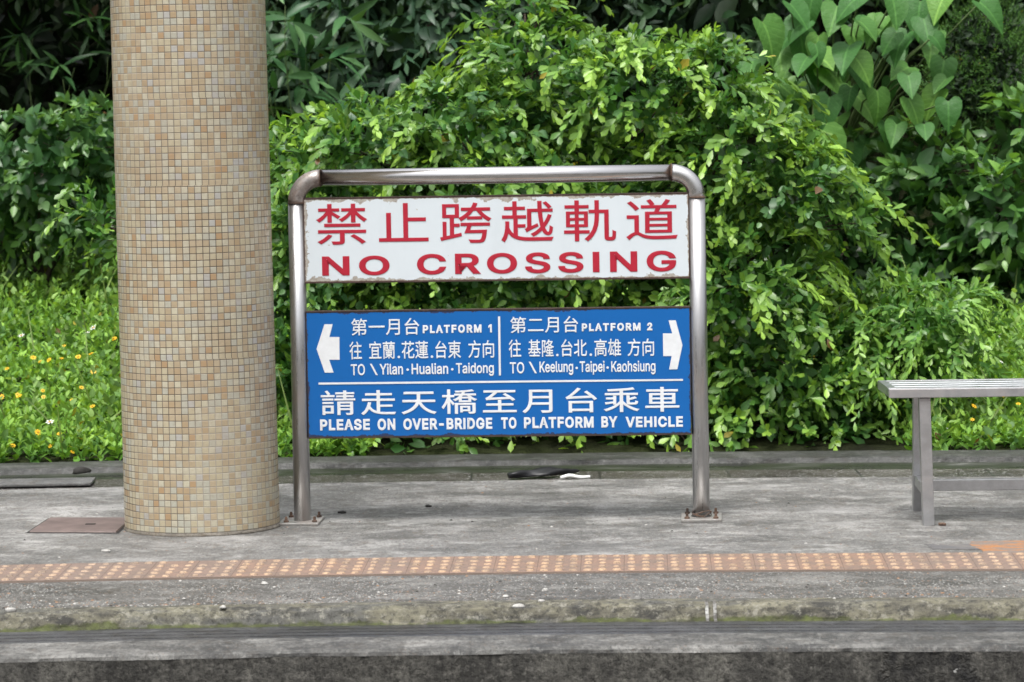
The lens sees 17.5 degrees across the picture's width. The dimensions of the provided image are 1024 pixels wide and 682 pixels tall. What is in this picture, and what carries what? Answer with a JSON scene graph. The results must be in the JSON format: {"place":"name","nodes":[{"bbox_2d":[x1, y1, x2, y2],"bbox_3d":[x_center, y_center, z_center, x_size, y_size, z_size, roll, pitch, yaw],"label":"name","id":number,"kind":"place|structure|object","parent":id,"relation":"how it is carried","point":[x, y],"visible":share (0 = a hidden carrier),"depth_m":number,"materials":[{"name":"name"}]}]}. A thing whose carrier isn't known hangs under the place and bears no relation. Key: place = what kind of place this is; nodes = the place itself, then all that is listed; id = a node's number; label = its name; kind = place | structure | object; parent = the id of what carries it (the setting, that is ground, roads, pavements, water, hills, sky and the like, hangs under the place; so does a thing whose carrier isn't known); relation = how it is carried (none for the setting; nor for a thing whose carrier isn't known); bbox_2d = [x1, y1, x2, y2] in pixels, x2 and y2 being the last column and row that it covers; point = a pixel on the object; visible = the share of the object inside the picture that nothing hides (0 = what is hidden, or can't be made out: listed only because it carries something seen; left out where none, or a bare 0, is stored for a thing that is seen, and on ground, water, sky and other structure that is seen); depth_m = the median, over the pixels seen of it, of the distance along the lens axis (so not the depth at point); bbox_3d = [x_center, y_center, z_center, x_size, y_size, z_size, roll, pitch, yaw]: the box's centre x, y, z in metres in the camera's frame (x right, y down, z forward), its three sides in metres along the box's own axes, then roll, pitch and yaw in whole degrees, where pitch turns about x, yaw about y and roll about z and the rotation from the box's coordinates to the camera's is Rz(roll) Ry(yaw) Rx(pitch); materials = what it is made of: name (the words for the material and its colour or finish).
{"place":"outdoors","nodes":[
{"label":"outdoors","id":0,"kind":"place"},
{"bbox_2d":[0,477,1023,582],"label":"platform floor","id":1,"kind":"structure","parent":0,"point":[852,513],"depth_m":11.35,"materials":[{"name":"concrete"}]},
{"bbox_2d":[26,517,124,532],"bbox_3d":[-1.485,0.634,11.476,0.324,0.008,0.428,-1,4,3],"label":"inspection cover","id":2,"kind":"object","parent":1,"relation":"on","point":[83,525],"visible":0.98,"depth_m":11.44,"materials":[{"name":"grey concrete"}]},
{"bbox_2d":[110,0,279,536],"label":"tiled column","id":3,"kind":"structure","parent":1,"relation":"on","point":[195,271],"depth_m":11.12,"materials":[{"name":"tile"}]},
{"bbox_2d":[280,163,721,525],"bbox_3d":[-0.048,0.010,11.390,1.518,1.220,0.190,-1,4,3],"label":"platform sign","id":4,"kind":"object","parent":1,"relation":"on","point":[521,372],"visible":1,"depth_m":11.36,"materials":[{"name":"blue metal"}]},
{"bbox_2d":[0,485,1019,608],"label":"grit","id":5,"kind":"object","parent":1,"relation":"on","point":[501,581],"visible":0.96,"depth_m":9.75,"materials":[{"name":"gravel"}]},
{"bbox_2d":[0,552,1023,582],"bbox_3d":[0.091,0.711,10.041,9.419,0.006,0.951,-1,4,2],"label":"tactile paving","id":6,"kind":"structure","parent":1,"relation":"on","point":[509,564],"depth_m":10.30,"materials":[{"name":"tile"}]},
{"bbox_2d":[878,378,1023,525],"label":"metal bench","id":7,"kind":"object","parent":1,"relation":"on","point":[925,484],"visible":1,"depth_m":11.13,"materials":[{"name":"metal"}]},
{"bbox_2d":[925,543,977,549],"bbox_3d":[1.405,0.655,10.586,0.168,0.001,0.158,-1,4,0],"label":"cement patch","id":8,"kind":"object","parent":1,"relation":"on","point":[950,546],"visible":1,"depth_m":10.58,"materials":[{"name":"grey concrete"}]},
{"bbox_2d":[970,541,1023,552],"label":"orange paint mark","id":9,"kind":"object","parent":1,"relation":"on","point":[1001,546],"visible":1,"depth_m":10.57,"materials":[{"name":"orange paint"}]},
{"bbox_2d":[0,571,1023,608],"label":"platform margin","id":10,"kind":"object","parent":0,"point":[447,588],"visible":1,"depth_m":9.85,"materials":[{"name":"concrete"}]},
{"bbox_2d":[0,0,1023,462],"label":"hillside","id":11,"kind":"structure","parent":0,"point":[550,444],"depth_m":13.92,"materials":[{"name":"green plant"}]},
{"bbox_2d":[0,226,93,277],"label":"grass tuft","id":12,"kind":"object","parent":11,"relation":"on","point":[61,259],"visible":0.12,"depth_m":17.47,"materials":[{"name":"green plant"}]},
{"bbox_2d":[0,0,111,137],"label":"bamboo clump","id":13,"kind":"object","parent":11,"relation":"on","point":[35,64],"visible":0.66,"depth_m":18.09,"materials":[{"name":"green plant"}]},
{"bbox_2d":[0,90,116,287],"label":"leafy shrub","id":14,"kind":"object","parent":11,"relation":"on","point":[27,154],"visible":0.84,"depth_m":16.66,"materials":[{"name":"green plant"}]},
{"bbox_2d":[0,0,352,140],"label":"shade tree","id":15,"kind":"object","parent":11,"relation":"on","point":[26,20],"visible":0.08,"depth_m":19.38,"materials":[{"name":"green plant"}]},
{"bbox_2d":[41,151,426,436],"bbox_3d":[-1.164,-0.042,14.039,1.616,1.531,1.174,-1,4,0],"label":"trailing shrub","id":16,"kind":"object","parent":11,"relation":"on","point":[319,297],"visible":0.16,"depth_m":13.89,"materials":[{"name":"green plant"}]},
{"bbox_2d":[265,0,393,232],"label":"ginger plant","id":17,"kind":"object","parent":11,"relation":"on","point":[305,31],"visible":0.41,"depth_m":17.27,"materials":[{"name":"green plant"}]},
{"bbox_2d":[0,212,1023,462],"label":"ground cover","id":18,"kind":"object","parent":11,"relation":"on","point":[68,374],"visible":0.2,"depth_m":14.80,"materials":[{"name":"green plant"}]},
{"bbox_2d":[0,450,1023,474],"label":"kerb","id":19,"kind":"structure","parent":11,"relation":"on","point":[859,456],"depth_m":13.20,"materials":[{"name":"concrete"}]},
{"bbox_2d":[273,0,773,57],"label":"background tree","id":20,"kind":"object","parent":11,"relation":"on","point":[586,20],"depth_m":20.46,"materials":[{"name":"green plant"}]},
{"bbox_2d":[265,0,798,192],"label":"drooping leaf tree","id":21,"kind":"object","parent":11,"relation":"on","point":[430,23],"visible":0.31,"depth_m":17.83,"materials":[{"name":"green plant"}]},
{"bbox_2d":[269,0,939,455],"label":"hedge shrub","id":22,"kind":"object","parent":11,"relation":"on","point":[743,212],"visible":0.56,"depth_m":13.80,"materials":[{"name":"green plant"}]},
{"bbox_2d":[545,0,1023,162],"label":"dark leaf tree","id":23,"kind":"object","parent":11,"relation":"on","point":[724,11],"visible":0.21,"depth_m":18.22,"materials":[{"name":"green plant"}]},
{"bbox_2d":[774,157,915,302],"bbox_3d":[1.526,-0.584,16.721,0.801,0.806,0.736,-3,5,-30],"label":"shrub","id":24,"kind":"object","parent":11,"relation":"on","point":[844,238],"visible":0.06,"depth_m":16.59,"materials":[{"name":"green plant"}]},
{"bbox_2d":[708,178,1023,323],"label":"dark undergrowth","id":25,"kind":"object","parent":11,"relation":"on","point":[858,255],"visible":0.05,"depth_m":16.31,"materials":[{"name":"green plant"}]},
{"bbox_2d":[736,0,1002,215],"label":"elephant ear plant","id":26,"kind":"object","parent":11,"relation":"on","point":[795,42],"visible":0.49,"depth_m":16.31,"materials":[{"name":"green plant"}]},
{"bbox_2d":[756,264,1023,445],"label":"spreading shrub","id":27,"kind":"object","parent":11,"relation":"on","point":[914,343],"visible":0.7,"depth_m":13.76,"materials":[{"name":"green plant"}]},
{"bbox_2d":[822,0,1023,115],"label":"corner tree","id":28,"kind":"object","parent":11,"relation":"on","point":[911,45],"visible":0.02,"depth_m":19.80,"materials":[{"name":"green plant"}]},
{"bbox_2d":[843,80,1023,314],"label":"ovate leaf shrub","id":29,"kind":"object","parent":11,"relation":"on","point":[963,208],"visible":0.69,"depth_m":16.16,"materials":[{"name":"green plant"}]},
{"bbox_2d":[908,0,1023,169],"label":"conifer bush","id":30,"kind":"object","parent":11,"relation":"on","point":[999,60],"visible":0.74,"depth_m":17.57,"materials":[{"name":"green plant"}]},
{"bbox_2d":[0,469,1023,489],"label":"granite border","id":31,"kind":"object","parent":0,"point":[644,475],"visible":0.64,"depth_m":12.75,"materials":[{"name":"grey stone"}]},
{"bbox_2d":[0,477,95,487],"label":"drain slab","id":32,"kind":"structure","parent":31,"relation":"on","point":[50,482],"depth_m":12.72,"materials":[{"name":"grey concrete"}]},
{"bbox_2d":[560,474,589,478],"bbox_3d":[0.240,0.514,12.632,0.122,0.021,0.047,-2,4,-19],"label":"plastic scrap","id":33,"kind":"object","parent":31,"relation":"on","point":[575,476],"visible":1,"depth_m":12.62,"materials":[{"name":"white plastic"}]},
{"bbox_2d":[0,462,1023,479],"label":"gutter","id":34,"kind":"object","parent":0,"point":[671,467],"visible":0.67,"depth_m":13.10,"materials":[{"name":"grey concrete"}]},
{"bbox_2d":[72,466,91,473],"bbox_3d":[-1.690,0.507,13.041,0.070,0.029,0.060,0,4,12],"label":"pebble","id":35,"kind":"object","parent":34,"relation":"on","point":[79,470],"visible":1,"depth_m":13.03,"materials":[{"name":"grey stone"}]},
{"bbox_2d":[13,651,1023,662],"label":"ground","id":36,"kind":"structure","parent":0,"point":[546,653],"depth_m":15.09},
{"bbox_2d":[0,651,1023,681],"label":"platform wall","id":37,"kind":"structure","parent":36,"relation":"on","point":[838,666],"depth_m":9.05,"materials":[{"name":"grey concrete"}]},
{"bbox_2d":[0,632,1023,662],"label":"platform edge","id":38,"kind":"object","parent":37,"relation":"on","point":[545,644],"visible":1,"depth_m":9.10,"materials":[{"name":"grey concrete"}]},
{"bbox_2d":[0,620,1023,643],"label":"platform coping","id":39,"kind":"object","parent":38,"relation":"on","point":[507,628],"visible":0.98,"depth_m":9.39,"materials":[{"name":"grey concrete"}]},
{"bbox_2d":[0,597,1023,631],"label":"cement step","id":40,"kind":"object","parent":39,"relation":"on","point":[536,611],"visible":1,"depth_m":9.53,"materials":[{"name":"grey concrete"}]},
{"bbox_2d":[5,608,15,612],"bbox_3d":[-1.445,0.774,9.564,0.033,0.013,0.033,-2,4,-12],"label":"pebble","id":41,"kind":"object","parent":40,"relation":"on","point":[7,610],"visible":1,"depth_m":9.55,"materials":[{"name":"stone"}]},
{"bbox_2d":[511,604,524,607],"bbox_3d":[0.018,0.756,9.480,0.040,0.011,0.033,-1,4,0],"label":"pebble","id":42,"kind":"object","parent":40,"relation":"on","point":[518,606],"visible":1,"depth_m":9.47,"materials":[{"name":"stone"}]},
{"bbox_2d":[705,601,708,621],"bbox_3d":[0.558,0.774,9.494,0.011,0.052,0.049,-1,4,0],"label":"painted tick","id":43,"kind":"object","parent":40,"relation":"attached to","point":[706,611],"visible":1,"depth_m":9.49,"materials":[{"name":"white paint"}]},
{"bbox_2d":[713,601,716,621],"bbox_3d":[0.581,0.773,9.493,0.010,0.052,0.049,-1,4,0],"label":"painted tick","id":44,"kind":"object","parent":40,"relation":"attached to","point":[714,612],"visible":1,"depth_m":9.49,"materials":[{"name":"white paint"}]},
{"bbox_2d":[507,466,579,477],"bbox_3d":[0.123,0.500,12.732,0.298,0.033,0.089,-2,4,-14],"label":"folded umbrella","id":45,"kind":"object","parent":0,"point":[544,471],"visible":0.99,"depth_m":12.71,"materials":[{"name":"black fabric"}]}
]}

